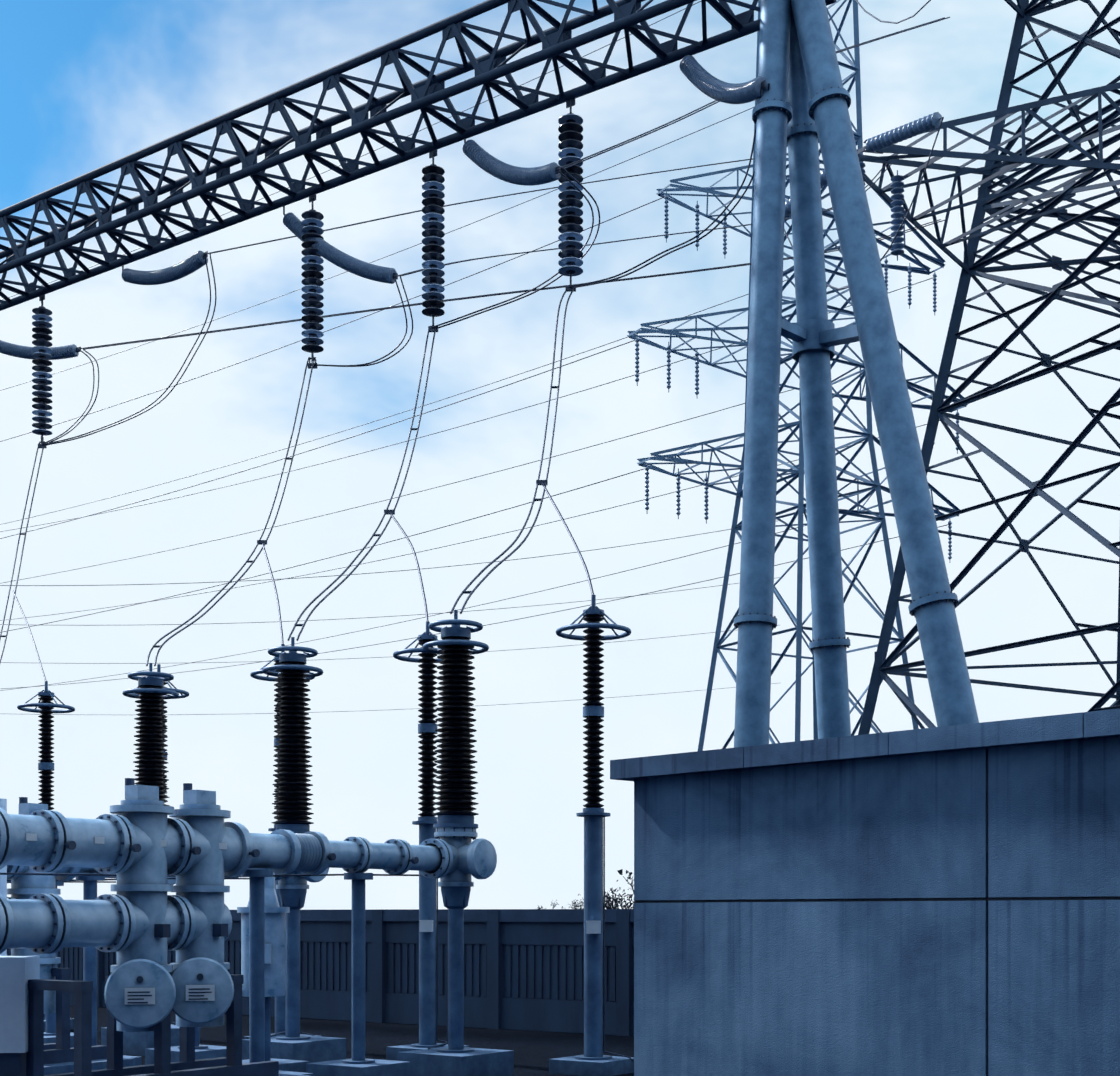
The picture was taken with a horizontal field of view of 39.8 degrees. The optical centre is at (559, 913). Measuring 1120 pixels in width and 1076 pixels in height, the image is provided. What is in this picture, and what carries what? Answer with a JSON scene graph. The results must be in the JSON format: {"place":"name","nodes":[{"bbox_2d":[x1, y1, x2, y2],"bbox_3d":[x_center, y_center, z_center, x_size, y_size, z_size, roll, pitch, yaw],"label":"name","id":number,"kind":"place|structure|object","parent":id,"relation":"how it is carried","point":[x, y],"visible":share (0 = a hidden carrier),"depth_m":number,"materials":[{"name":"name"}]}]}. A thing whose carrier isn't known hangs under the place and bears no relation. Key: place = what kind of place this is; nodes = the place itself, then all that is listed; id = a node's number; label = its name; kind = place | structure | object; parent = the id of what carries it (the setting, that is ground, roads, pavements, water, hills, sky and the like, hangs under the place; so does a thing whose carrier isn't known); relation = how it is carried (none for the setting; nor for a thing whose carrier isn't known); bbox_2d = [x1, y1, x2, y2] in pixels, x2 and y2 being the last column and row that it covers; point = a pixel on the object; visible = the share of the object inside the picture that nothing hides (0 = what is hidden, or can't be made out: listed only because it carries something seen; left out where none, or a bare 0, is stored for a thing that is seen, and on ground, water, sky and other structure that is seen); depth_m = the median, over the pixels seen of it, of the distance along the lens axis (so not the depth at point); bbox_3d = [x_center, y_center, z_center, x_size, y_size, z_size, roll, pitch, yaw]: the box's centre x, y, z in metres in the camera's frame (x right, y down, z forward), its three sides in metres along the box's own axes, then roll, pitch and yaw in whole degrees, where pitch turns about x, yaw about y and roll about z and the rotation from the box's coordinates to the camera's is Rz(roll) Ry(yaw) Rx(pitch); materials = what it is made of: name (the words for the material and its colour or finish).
{"place":"outdoors","nodes":[
{"label":"outdoors","id":0,"kind":"place"},
{"bbox_2d":[70,1006,633,1075],"bbox_3d":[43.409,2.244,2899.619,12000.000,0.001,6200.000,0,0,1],"label":"ground","id":1,"kind":"structure","parent":0,"point":[535,1052],"depth_m":27.51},
{"bbox_2d":[0,778,513,1075],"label":"gas-insulated switchgear","id":2,"kind":"object","parent":1,"relation":"on","point":[141,922],"visible":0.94,"depth_m":16.86,"materials":[{"name":"paint"}]},
{"bbox_2d":[0,817,633,1061],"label":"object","id":3,"kind":"object","parent":1,"relation":"on","point":[69,845],"visible":0.42,"depth_m":19.72,"materials":[{"name":"grey metal"}]},
{"bbox_2d":[7,909,633,1035],"bbox_3d":[-10.965,1.084,37.039,66.142,2.320,0.290,0,0,35],"label":"fence","id":4,"kind":"object","parent":1,"relation":"on","point":[523,969],"visible":0.29,"depth_m":30.40,"materials":[{"name":"concrete"}]},
{"bbox_2d":[17,595,633,1075],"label":"electrical insulators","id":5,"kind":"object","parent":1,"relation":"on","point":[293,673],"visible":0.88,"depth_m":22.46,"materials":[{"name":"ceramic"}]},
{"bbox_2d":[538,869,635,908],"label":"trees","id":6,"kind":"object","parent":1,"relation":"on","point":[609,905],"visible":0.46,"depth_m":40.85,"materials":[{"name":"green plant"}]},
{"bbox_2d":[627,0,967,750],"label":"lattice tower","id":7,"kind":"structure","parent":1,"relation":"on","point":[865,434],"depth_m":51.12,"materials":[{"name":"grey metal"}]},
{"bbox_2d":[610,709,1119,1075],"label":"building","id":8,"kind":"structure","parent":1,"relation":"on","point":[940,901],"depth_m":17.98,"materials":[{"name":"concrete"}]},
{"bbox_2d":[784,0,1119,734],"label":"lattice towers","id":9,"kind":"structure","parent":1,"relation":"on","point":[990,171],"depth_m":40.47,"materials":[{"name":"metal"}]},
{"bbox_2d":[0,0,835,310],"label":"gantry beam","id":10,"kind":"structure","parent":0,"point":[492,64],"depth_m":31.61,"materials":[{"name":"grey metal"}]},
{"bbox_2d":[0,55,765,443],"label":"gantry insulators","id":11,"kind":"object","parent":10,"relation":"hanging from","point":[306,231],"visible":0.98,"depth_m":31.19,"materials":[{"name":"black ceramic"}]},
{"bbox_2d":[0,1,949,714],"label":"conductors","id":12,"kind":"object","parent":11,"relation":"hanging from","point":[570,289],"visible":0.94,"depth_m":35.55,"materials":[{"name":"metal"}]},
{"bbox_2d":[0,0,1119,909],"label":"sky","id":13,"kind":"structure","parent":0,"point":[86,86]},
{"bbox_2d":[734,0,978,747],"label":"gantry column","id":14,"kind":"structure","parent":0,"point":[801,108],"depth_m":25.27,"materials":[{"name":"grey metal"}]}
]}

